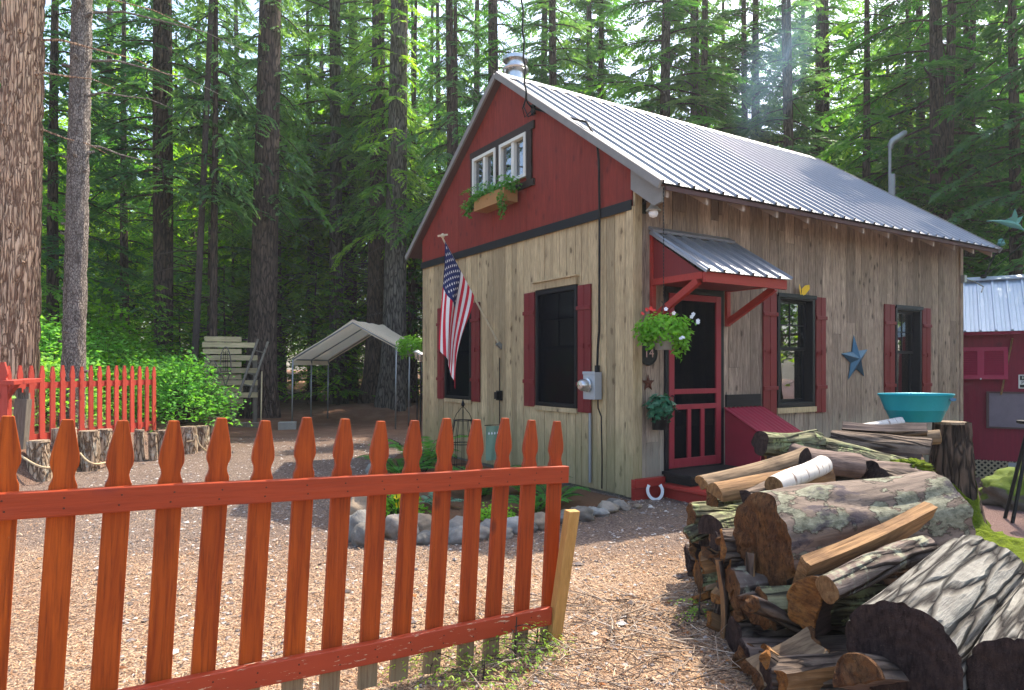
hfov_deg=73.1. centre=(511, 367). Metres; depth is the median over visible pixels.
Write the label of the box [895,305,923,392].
window
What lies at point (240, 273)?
maple tree
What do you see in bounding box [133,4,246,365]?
hemlock tree
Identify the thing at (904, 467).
firewood log
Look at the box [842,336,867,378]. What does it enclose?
barn star
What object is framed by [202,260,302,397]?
hemlock sapling
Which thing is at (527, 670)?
leaf litter
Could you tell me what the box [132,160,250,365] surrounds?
maple tree
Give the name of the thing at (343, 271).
maple tree
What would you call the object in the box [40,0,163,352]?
hemlock tree
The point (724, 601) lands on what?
firewood log
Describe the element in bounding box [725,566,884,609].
firewood log
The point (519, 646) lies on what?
hemlock seedling
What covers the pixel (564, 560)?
fence stake
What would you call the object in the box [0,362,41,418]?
gate end
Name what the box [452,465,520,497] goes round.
fern
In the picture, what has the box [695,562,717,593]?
firewood log
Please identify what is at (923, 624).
firewood log
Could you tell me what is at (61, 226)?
maple tree
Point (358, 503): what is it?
border stone
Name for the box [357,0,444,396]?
hemlock tree
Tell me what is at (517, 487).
fern
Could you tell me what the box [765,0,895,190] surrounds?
hemlock tree
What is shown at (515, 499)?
fern
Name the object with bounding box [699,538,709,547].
firewood log
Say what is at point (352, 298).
hemlock tree
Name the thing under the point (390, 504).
leafy plant
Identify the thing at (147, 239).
maple tree
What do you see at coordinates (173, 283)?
maple tree
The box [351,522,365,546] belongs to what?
border stone
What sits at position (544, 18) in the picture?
hemlock tree
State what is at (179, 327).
hemlock sapling
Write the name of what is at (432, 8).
hemlock tree
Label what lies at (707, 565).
firewood log
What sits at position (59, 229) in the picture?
maple tree
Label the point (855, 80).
maple tree
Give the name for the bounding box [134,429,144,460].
log section
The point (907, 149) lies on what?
hemlock tree
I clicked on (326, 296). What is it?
maple tree
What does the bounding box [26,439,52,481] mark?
log section
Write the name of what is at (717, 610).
firewood log
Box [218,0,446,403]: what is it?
hemlock tree
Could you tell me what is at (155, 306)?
hemlock sapling
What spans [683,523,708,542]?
firewood log
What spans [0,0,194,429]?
pine tree
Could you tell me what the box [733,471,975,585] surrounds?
firewood log
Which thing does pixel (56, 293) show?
hemlock tree
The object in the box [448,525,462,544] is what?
border stone
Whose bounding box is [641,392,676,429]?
wall planter
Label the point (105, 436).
log section
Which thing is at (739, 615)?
firewood log
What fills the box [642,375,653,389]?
barn star
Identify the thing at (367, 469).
border stone
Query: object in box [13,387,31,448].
old post
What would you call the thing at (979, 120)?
hemlock tree
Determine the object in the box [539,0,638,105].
hemlock tree
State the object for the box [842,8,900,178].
hemlock tree
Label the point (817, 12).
hemlock tree
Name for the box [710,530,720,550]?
firewood log
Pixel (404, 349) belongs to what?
hanging basket
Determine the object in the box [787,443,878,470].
firewood log
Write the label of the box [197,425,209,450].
log section
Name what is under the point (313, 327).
hemlock sapling
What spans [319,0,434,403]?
hemlock tree
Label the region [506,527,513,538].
border stone
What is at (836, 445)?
firewood log
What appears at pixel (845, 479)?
firewood log
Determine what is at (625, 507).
border stone
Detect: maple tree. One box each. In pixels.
[40,138,112,322]
[40,140,152,343]
[41,143,152,346]
[44,88,131,324]
[45,47,224,356]
[62,206,152,339]
[95,184,197,330]
[98,249,148,349]
[111,138,250,367]
[130,214,205,346]
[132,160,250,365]
[139,132,252,368]
[177,84,325,373]
[180,173,300,379]
[188,86,366,397]
[227,217,328,388]
[249,93,420,388]
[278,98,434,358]
[282,232,367,390]
[284,162,420,360]
[323,230,422,382]
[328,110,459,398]
[811,66,927,174]
[834,85,929,173]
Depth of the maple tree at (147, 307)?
29.78 m
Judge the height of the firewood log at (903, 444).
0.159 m
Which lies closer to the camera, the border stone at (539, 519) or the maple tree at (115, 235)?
the border stone at (539, 519)
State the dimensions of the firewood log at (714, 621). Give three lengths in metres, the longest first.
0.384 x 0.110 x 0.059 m
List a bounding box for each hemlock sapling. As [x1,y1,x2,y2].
[39,191,137,347]
[87,233,153,352]
[97,218,178,355]
[129,280,190,372]
[153,226,244,367]
[160,310,204,382]
[182,209,312,386]
[198,265,248,392]
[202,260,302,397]
[277,262,359,403]
[284,270,374,404]
[312,304,364,401]
[406,280,422,398]
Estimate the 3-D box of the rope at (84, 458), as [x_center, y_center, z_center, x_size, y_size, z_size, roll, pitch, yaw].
[-5.870,1.281,9.942,0.235,0.226,0.922,0,0,0]
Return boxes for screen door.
[669,293,720,468]
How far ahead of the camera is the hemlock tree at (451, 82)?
19.52 m
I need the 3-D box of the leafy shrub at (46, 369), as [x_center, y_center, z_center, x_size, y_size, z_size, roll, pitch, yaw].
[-7.959,0.297,11.630,2.995,1.335,3.132,0,0,0]
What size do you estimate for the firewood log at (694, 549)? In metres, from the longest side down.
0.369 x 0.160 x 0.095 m
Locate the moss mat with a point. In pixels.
(1015, 545)
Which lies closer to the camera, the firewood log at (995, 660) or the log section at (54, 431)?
the firewood log at (995, 660)
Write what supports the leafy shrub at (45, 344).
on the ground
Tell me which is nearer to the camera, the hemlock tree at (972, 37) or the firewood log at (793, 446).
the firewood log at (793, 446)
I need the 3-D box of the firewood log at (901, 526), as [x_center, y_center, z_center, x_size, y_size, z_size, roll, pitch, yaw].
[1.788,0.894,3.477,0.952,0.232,0.089,-14,36,-23]
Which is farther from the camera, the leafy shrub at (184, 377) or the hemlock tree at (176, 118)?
the hemlock tree at (176, 118)
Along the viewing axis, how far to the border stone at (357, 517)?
5.86 m
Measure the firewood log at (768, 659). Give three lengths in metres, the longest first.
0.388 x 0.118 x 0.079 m
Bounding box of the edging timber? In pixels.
[233,422,259,427]
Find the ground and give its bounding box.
[7,370,1023,689]
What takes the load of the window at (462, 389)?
in the cabin
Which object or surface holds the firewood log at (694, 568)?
on the ground
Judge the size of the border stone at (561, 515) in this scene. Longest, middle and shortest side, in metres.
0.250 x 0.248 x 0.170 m
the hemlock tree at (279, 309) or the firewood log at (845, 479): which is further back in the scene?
the hemlock tree at (279, 309)
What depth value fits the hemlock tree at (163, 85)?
17.37 m
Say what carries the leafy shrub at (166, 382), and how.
on the ground
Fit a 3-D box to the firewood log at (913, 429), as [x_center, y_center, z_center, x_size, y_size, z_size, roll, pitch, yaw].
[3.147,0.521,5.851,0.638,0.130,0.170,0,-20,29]
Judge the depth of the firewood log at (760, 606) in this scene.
3.24 m
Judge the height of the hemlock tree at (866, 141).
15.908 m
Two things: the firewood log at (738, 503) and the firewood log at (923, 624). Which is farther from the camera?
the firewood log at (738, 503)
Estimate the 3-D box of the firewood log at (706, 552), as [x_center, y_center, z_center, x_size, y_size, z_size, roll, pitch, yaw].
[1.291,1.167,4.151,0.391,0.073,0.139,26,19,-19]
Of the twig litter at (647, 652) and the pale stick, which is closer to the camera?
the twig litter at (647, 652)
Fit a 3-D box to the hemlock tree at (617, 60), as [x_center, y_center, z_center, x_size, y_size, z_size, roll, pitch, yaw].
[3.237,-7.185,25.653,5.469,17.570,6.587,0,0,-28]
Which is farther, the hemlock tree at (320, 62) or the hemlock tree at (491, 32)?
the hemlock tree at (320, 62)
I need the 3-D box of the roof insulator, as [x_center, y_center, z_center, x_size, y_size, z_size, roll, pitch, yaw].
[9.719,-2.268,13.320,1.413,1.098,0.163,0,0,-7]
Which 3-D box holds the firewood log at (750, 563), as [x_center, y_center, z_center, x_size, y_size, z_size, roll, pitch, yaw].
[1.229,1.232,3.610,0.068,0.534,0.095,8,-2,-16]
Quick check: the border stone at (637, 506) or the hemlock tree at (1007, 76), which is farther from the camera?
the hemlock tree at (1007, 76)
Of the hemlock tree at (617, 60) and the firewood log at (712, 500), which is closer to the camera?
the firewood log at (712, 500)
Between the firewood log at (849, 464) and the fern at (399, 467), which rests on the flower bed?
the fern at (399, 467)
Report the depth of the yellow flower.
6.42 m
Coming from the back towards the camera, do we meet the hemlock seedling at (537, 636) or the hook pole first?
the hook pole
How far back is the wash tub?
6.20 m
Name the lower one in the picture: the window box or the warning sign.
the warning sign
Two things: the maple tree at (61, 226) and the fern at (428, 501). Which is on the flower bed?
the fern at (428, 501)
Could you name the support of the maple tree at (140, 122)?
on the ground
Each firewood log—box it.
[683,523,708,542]
[684,543,694,576]
[686,503,738,525]
[688,543,700,560]
[690,501,742,504]
[691,589,712,604]
[692,559,698,583]
[695,447,807,489]
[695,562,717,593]
[698,509,735,533]
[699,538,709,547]
[699,548,719,573]
[701,546,715,560]
[702,582,716,591]
[706,489,741,506]
[706,611,720,631]
[707,468,835,501]
[709,553,719,564]
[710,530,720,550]
[711,586,730,603]
[714,577,720,614]
[715,527,734,545]
[715,559,729,640]
[720,528,740,568]
[725,558,744,572]
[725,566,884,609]
[725,616,845,652]
[729,583,734,595]
[731,630,844,675]
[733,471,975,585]
[733,608,748,621]
[735,591,783,630]
[738,635,846,657]
[739,481,765,502]
[739,595,802,632]
[740,626,829,689]
[746,551,754,576]
[751,429,825,455]
[755,584,889,629]
[759,650,778,670]
[759,650,850,689]
[760,643,778,655]
[764,455,832,489]
[774,663,836,689]
[786,574,845,636]
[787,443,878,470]
[792,501,937,583]
[798,448,865,478]
[815,535,938,603]
[824,437,925,463]
[830,430,932,454]
[832,653,908,689]
[835,456,907,478]
[836,479,858,480]
[842,421,927,435]
[845,535,1023,689]
[864,417,904,423]
[864,467,907,478]
[866,460,934,472]
[876,450,922,458]
[884,572,905,583]
[914,430,941,444]
[966,578,1023,689]
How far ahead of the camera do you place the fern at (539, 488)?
7.15 m
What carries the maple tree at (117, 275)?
on the ground
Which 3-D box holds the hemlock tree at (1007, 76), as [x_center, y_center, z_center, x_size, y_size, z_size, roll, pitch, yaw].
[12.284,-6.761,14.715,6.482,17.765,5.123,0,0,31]
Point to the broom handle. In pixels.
(1009, 353)
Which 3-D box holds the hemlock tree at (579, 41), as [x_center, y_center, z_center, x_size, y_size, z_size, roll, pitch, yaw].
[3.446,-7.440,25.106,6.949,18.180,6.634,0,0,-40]
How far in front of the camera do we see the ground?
4.95 m
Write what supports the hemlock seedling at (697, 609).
on the ground
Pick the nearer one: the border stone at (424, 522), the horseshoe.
the border stone at (424, 522)
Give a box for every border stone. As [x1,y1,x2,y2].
[348,509,365,541]
[350,496,366,514]
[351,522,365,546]
[365,463,387,473]
[385,514,398,538]
[416,530,430,545]
[417,513,431,531]
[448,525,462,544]
[449,515,462,527]
[479,526,489,540]
[480,518,490,527]
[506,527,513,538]
[507,516,518,534]
[533,522,537,532]
[534,512,544,529]
[560,509,565,523]
[570,505,594,521]
[594,507,609,516]
[597,500,619,512]
[606,498,618,501]
[612,499,626,509]
[620,504,630,510]
[634,503,641,508]
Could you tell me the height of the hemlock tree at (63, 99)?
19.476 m
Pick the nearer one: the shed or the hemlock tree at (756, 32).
the shed
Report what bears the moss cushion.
on the firewood log at (845, 479)
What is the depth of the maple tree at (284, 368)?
28.03 m
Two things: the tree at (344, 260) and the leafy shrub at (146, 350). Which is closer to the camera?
the leafy shrub at (146, 350)
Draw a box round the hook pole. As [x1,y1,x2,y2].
[408,308,422,346]
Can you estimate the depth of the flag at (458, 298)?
9.66 m
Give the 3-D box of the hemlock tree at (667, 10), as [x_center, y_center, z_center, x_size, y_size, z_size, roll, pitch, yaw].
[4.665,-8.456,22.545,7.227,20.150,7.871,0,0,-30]
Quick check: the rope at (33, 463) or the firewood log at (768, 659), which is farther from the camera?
the rope at (33, 463)
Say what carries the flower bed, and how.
on the ground
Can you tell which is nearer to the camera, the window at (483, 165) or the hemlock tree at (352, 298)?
the window at (483, 165)
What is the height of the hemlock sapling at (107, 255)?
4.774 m
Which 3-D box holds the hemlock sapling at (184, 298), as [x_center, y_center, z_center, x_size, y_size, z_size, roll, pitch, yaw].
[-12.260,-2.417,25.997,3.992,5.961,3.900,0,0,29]
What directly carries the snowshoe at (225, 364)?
attached to the slat wall
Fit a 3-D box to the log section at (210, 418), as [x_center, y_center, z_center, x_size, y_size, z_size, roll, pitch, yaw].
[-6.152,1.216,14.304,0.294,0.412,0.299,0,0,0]
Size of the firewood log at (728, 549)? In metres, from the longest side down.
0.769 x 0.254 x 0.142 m
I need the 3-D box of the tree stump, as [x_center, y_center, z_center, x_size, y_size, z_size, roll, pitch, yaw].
[4.070,1.063,6.459,0.726,1.125,0.677,0,0,29]
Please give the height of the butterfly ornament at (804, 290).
0.155 m
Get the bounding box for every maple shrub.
[85,350,207,421]
[105,347,252,432]
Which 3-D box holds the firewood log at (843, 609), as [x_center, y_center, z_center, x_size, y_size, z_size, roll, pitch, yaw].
[1.605,1.161,3.373,0.795,0.212,0.218,-2,0,1]
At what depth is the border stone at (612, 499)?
7.20 m
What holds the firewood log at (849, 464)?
on the firewood log
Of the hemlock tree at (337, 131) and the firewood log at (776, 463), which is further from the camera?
the hemlock tree at (337, 131)
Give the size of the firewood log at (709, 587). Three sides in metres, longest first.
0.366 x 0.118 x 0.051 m
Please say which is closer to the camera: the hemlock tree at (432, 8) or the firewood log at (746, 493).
the firewood log at (746, 493)
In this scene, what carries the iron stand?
on the ground
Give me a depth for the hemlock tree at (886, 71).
29.55 m
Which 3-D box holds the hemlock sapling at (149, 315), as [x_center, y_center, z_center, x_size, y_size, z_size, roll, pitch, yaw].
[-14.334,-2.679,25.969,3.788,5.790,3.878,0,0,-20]
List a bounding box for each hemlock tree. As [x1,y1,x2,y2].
[0,0,67,189]
[0,83,96,315]
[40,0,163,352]
[41,0,205,349]
[43,7,152,317]
[44,0,192,343]
[44,0,279,377]
[124,0,300,394]
[129,32,188,354]
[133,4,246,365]
[141,0,303,376]
[143,0,271,421]
[195,0,333,418]
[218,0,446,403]
[218,1,346,400]
[218,2,367,400]
[228,0,435,400]
[289,7,344,385]
[317,0,443,402]
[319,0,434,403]
[331,0,441,411]
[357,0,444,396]
[363,0,470,311]
[390,0,491,249]
[408,2,469,283]
[420,0,505,310]
[454,0,540,140]
[481,0,604,99]
[499,0,591,91]
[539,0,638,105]
[558,0,652,103]
[571,3,630,98]
[573,0,755,129]
[618,0,794,146]
[639,0,768,142]
[639,61,660,104]
[691,0,799,150]
[700,0,830,155]
[711,0,740,126]
[736,0,846,166]
[760,0,915,195]
[765,0,853,165]
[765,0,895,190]
[806,0,979,217]
[816,0,1023,276]
[832,0,1023,273]
[832,1,1023,272]
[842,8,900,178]
[858,2,1023,274]
[870,22,928,204]
[895,4,1023,276]
[907,0,1023,276]
[917,0,1023,277]
[928,0,1023,275]
[978,1,1023,263]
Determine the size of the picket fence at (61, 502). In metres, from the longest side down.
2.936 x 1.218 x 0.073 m
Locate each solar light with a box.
[413,350,420,419]
[416,352,422,432]
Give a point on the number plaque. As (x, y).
(649, 357)
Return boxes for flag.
[437,233,501,386]
[484,424,499,460]
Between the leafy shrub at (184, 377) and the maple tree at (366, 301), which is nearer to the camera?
the leafy shrub at (184, 377)
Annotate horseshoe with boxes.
[646,484,663,499]
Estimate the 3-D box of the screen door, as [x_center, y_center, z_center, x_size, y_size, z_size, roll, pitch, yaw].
[2.181,0.147,8.171,0.875,2.025,0.091,0,0,-32]
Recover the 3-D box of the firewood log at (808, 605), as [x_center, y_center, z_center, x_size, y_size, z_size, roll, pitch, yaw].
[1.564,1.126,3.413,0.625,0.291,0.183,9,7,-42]
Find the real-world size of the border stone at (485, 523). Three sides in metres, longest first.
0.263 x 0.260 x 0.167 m
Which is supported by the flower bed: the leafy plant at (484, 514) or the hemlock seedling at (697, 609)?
the leafy plant at (484, 514)
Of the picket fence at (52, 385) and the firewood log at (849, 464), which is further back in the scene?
the picket fence at (52, 385)
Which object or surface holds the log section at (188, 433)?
on the ground
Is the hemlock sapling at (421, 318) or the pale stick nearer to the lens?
the pale stick
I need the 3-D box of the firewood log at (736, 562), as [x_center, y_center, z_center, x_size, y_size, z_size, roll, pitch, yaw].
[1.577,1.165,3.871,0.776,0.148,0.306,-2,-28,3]
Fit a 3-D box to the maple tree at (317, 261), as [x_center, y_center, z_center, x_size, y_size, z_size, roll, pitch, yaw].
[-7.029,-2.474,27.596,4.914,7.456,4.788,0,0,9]
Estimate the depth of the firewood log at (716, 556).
3.93 m
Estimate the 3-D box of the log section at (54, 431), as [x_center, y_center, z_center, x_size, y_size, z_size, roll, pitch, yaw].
[-6.149,1.248,9.495,0.335,0.851,0.351,0,0,0]
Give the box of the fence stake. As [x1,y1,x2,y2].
[546,509,579,642]
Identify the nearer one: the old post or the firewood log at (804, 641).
the firewood log at (804, 641)
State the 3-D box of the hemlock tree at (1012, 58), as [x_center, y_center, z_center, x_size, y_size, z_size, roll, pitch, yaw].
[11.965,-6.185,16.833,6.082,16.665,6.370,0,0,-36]
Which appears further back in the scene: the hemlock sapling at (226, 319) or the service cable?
the hemlock sapling at (226, 319)
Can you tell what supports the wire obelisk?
on the flower bed
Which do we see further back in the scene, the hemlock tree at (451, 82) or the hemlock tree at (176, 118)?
the hemlock tree at (176, 118)
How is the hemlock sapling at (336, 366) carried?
on the ground
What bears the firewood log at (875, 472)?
on the firewood log
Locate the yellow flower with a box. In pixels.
[393,494,419,510]
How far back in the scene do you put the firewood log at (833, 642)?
3.32 m
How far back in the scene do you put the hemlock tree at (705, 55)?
23.31 m
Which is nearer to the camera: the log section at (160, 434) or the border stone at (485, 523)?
the border stone at (485, 523)
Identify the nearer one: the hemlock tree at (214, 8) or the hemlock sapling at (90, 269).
the hemlock tree at (214, 8)
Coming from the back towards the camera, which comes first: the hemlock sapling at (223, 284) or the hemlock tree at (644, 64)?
the hemlock tree at (644, 64)
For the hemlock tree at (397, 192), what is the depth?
19.98 m
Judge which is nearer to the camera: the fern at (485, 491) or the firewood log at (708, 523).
the firewood log at (708, 523)
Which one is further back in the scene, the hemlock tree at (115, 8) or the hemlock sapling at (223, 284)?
the hemlock tree at (115, 8)
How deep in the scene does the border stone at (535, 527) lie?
6.16 m
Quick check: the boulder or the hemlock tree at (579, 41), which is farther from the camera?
the hemlock tree at (579, 41)
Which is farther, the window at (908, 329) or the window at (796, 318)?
the window at (908, 329)
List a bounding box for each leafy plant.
[386,494,430,514]
[480,502,518,519]
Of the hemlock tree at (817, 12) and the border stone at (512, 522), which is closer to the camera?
the border stone at (512, 522)
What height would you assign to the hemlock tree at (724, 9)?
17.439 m
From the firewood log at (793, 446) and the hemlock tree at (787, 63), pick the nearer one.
the firewood log at (793, 446)
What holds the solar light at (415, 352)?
on the ground
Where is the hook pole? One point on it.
(411, 320)
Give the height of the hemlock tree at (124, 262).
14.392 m
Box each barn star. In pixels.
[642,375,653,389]
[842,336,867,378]
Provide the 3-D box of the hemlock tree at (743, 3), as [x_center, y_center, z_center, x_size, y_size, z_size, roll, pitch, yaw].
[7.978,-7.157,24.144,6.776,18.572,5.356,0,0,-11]
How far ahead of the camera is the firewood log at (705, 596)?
4.12 m
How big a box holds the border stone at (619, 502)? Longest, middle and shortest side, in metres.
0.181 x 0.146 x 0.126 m
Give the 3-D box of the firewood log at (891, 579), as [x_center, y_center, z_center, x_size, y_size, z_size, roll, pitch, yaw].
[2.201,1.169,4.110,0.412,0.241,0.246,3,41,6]
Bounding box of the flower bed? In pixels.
[385,451,628,522]
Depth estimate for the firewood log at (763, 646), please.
3.13 m
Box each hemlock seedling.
[378,644,495,689]
[416,649,544,689]
[464,617,567,687]
[500,628,575,660]
[671,591,709,625]
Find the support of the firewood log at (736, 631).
on the ground
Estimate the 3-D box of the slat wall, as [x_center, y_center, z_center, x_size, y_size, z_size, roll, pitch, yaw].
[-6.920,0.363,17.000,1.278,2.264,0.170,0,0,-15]
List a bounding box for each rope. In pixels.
[21,455,49,468]
[80,453,105,464]
[186,435,206,451]
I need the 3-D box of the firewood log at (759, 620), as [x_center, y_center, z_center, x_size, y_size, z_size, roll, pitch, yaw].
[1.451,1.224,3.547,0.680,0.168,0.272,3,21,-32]
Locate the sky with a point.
(628, 69)
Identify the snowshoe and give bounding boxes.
[207,360,218,390]
[220,347,231,385]
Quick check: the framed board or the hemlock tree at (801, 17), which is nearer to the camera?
the framed board
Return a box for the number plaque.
[642,344,657,365]
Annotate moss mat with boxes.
[975,528,1023,562]
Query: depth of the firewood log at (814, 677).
2.95 m
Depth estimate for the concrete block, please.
16.18 m
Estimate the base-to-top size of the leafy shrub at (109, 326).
3.132 m
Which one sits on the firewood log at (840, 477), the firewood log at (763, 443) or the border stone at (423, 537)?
the firewood log at (763, 443)
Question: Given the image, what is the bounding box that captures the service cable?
[520,0,526,98]
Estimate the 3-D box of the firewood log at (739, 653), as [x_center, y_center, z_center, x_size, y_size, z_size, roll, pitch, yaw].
[1.375,1.410,3.412,0.597,0.262,0.142,3,32,-20]
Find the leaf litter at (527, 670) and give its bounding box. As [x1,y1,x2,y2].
[31,544,729,687]
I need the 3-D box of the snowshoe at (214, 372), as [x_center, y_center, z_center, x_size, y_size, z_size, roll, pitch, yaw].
[-7.148,0.204,16.500,0.288,0.777,0.024,0,0,0]
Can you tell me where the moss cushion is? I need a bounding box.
[890,457,934,470]
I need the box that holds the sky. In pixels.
[43,0,1021,369]
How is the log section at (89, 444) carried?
on the ground
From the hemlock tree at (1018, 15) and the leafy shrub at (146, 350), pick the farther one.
the hemlock tree at (1018, 15)
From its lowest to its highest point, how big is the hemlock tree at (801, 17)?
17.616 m
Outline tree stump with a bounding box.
[929,420,993,531]
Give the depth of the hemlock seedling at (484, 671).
3.20 m
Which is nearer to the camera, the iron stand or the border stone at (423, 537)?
the border stone at (423, 537)
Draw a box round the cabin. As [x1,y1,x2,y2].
[405,52,1002,502]
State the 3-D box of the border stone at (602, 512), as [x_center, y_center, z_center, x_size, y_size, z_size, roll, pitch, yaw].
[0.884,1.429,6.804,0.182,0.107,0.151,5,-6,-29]
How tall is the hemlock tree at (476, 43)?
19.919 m
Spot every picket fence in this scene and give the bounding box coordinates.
[0,416,568,689]
[7,365,155,440]
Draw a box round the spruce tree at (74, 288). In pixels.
[57,0,244,428]
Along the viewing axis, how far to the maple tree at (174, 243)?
24.23 m
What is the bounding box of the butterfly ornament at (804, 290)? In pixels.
[799,284,809,294]
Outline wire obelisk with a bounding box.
[451,400,471,469]
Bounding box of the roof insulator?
[980,239,1023,277]
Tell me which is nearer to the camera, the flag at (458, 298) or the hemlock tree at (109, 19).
the flag at (458, 298)
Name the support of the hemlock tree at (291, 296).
on the ground
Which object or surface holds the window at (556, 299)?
in the cabin
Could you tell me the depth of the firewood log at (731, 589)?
3.66 m
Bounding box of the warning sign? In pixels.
[1018,375,1023,387]
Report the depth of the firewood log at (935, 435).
5.87 m
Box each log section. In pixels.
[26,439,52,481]
[51,427,78,472]
[77,430,99,471]
[95,428,112,464]
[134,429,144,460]
[148,432,157,460]
[156,430,164,456]
[180,426,197,453]
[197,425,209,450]
[207,416,221,423]
[207,423,214,437]
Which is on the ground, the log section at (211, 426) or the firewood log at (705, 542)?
the log section at (211, 426)
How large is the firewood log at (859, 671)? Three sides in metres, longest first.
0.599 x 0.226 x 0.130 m
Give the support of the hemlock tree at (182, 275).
on the ground
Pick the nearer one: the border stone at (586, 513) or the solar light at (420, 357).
the border stone at (586, 513)
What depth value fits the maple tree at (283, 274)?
23.38 m
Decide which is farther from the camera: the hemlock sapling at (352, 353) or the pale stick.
the hemlock sapling at (352, 353)
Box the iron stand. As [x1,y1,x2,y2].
[1003,420,1023,522]
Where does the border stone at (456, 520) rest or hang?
on the ground
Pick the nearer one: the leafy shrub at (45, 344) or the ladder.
the leafy shrub at (45, 344)
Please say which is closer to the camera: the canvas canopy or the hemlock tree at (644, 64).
the canvas canopy
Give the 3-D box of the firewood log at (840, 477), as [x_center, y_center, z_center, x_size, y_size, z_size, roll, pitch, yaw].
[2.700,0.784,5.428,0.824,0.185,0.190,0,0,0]
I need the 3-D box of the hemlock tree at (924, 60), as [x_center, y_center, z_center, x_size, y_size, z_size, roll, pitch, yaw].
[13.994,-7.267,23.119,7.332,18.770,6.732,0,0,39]
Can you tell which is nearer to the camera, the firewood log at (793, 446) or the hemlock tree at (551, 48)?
the firewood log at (793, 446)
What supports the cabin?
on the ground
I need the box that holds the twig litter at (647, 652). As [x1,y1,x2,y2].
[415,570,754,689]
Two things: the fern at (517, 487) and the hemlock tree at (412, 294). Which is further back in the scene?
the hemlock tree at (412, 294)
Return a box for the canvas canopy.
[291,319,421,428]
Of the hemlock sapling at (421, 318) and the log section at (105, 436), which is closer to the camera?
the log section at (105, 436)
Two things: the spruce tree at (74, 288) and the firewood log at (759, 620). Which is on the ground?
the spruce tree at (74, 288)
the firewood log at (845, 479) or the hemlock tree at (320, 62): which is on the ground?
the hemlock tree at (320, 62)
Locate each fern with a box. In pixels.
[356,451,436,473]
[367,435,467,471]
[420,492,463,504]
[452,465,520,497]
[508,494,571,512]
[512,476,572,491]
[536,484,590,502]
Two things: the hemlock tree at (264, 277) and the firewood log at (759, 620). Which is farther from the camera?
the hemlock tree at (264, 277)
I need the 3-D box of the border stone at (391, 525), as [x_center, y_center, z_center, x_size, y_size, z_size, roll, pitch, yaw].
[-0.998,1.405,5.993,0.256,0.279,0.226,0,-7,28]
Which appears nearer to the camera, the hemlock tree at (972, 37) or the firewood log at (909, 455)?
the firewood log at (909, 455)
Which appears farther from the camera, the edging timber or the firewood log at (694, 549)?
the edging timber
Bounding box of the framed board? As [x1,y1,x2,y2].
[986,391,1023,428]
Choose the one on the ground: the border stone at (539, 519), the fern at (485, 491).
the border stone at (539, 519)
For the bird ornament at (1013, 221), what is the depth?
11.98 m
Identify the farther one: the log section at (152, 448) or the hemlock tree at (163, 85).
the hemlock tree at (163, 85)
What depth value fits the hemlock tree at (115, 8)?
29.76 m
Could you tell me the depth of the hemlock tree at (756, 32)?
23.99 m
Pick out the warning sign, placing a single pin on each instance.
(1020, 381)
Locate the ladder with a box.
[237,339,268,397]
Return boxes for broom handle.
[1000,338,1013,394]
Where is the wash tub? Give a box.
[877,393,955,421]
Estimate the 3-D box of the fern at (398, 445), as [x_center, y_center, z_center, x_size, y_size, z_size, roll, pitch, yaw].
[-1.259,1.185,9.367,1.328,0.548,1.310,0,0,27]
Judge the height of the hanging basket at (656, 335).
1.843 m
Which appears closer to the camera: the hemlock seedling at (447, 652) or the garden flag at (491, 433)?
the hemlock seedling at (447, 652)
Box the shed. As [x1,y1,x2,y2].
[963,274,1023,477]
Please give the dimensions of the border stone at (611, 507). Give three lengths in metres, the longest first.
0.241 x 0.230 x 0.141 m
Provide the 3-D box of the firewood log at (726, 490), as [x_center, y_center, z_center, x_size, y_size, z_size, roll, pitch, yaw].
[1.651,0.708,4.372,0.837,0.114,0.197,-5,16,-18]
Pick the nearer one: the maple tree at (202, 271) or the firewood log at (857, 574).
the firewood log at (857, 574)
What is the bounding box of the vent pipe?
[888,130,906,194]
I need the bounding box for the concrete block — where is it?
[278,421,296,429]
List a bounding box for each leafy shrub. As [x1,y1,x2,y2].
[12,346,120,427]
[39,306,129,408]
[40,282,171,396]
[56,325,154,413]
[94,329,174,389]
[94,349,222,423]
[126,344,233,422]
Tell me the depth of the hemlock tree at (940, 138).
18.41 m
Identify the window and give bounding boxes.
[441,299,471,403]
[472,147,495,194]
[499,132,525,185]
[531,274,578,412]
[777,293,816,413]
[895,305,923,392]
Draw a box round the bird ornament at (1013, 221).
[986,209,1023,242]
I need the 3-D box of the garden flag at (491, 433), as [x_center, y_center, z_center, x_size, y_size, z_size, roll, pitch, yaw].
[-0.216,1.083,8.503,0.266,0.774,0.032,0,0,-29]
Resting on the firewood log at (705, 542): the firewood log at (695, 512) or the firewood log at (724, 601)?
the firewood log at (695, 512)
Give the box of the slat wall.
[202,336,257,423]
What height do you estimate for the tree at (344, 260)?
10.777 m
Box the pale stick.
[260,371,262,420]
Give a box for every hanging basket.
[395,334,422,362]
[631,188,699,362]
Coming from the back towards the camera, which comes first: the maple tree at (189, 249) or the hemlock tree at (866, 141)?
the maple tree at (189, 249)
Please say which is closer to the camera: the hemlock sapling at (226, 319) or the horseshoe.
the horseshoe
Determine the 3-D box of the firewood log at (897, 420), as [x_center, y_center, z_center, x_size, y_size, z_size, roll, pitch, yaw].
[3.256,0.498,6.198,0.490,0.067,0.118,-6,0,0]
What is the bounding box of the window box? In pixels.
[458,174,521,219]
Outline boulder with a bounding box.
[978,462,1023,511]
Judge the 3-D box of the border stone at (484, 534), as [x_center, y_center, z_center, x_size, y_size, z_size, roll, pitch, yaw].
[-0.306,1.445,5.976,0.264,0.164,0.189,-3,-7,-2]

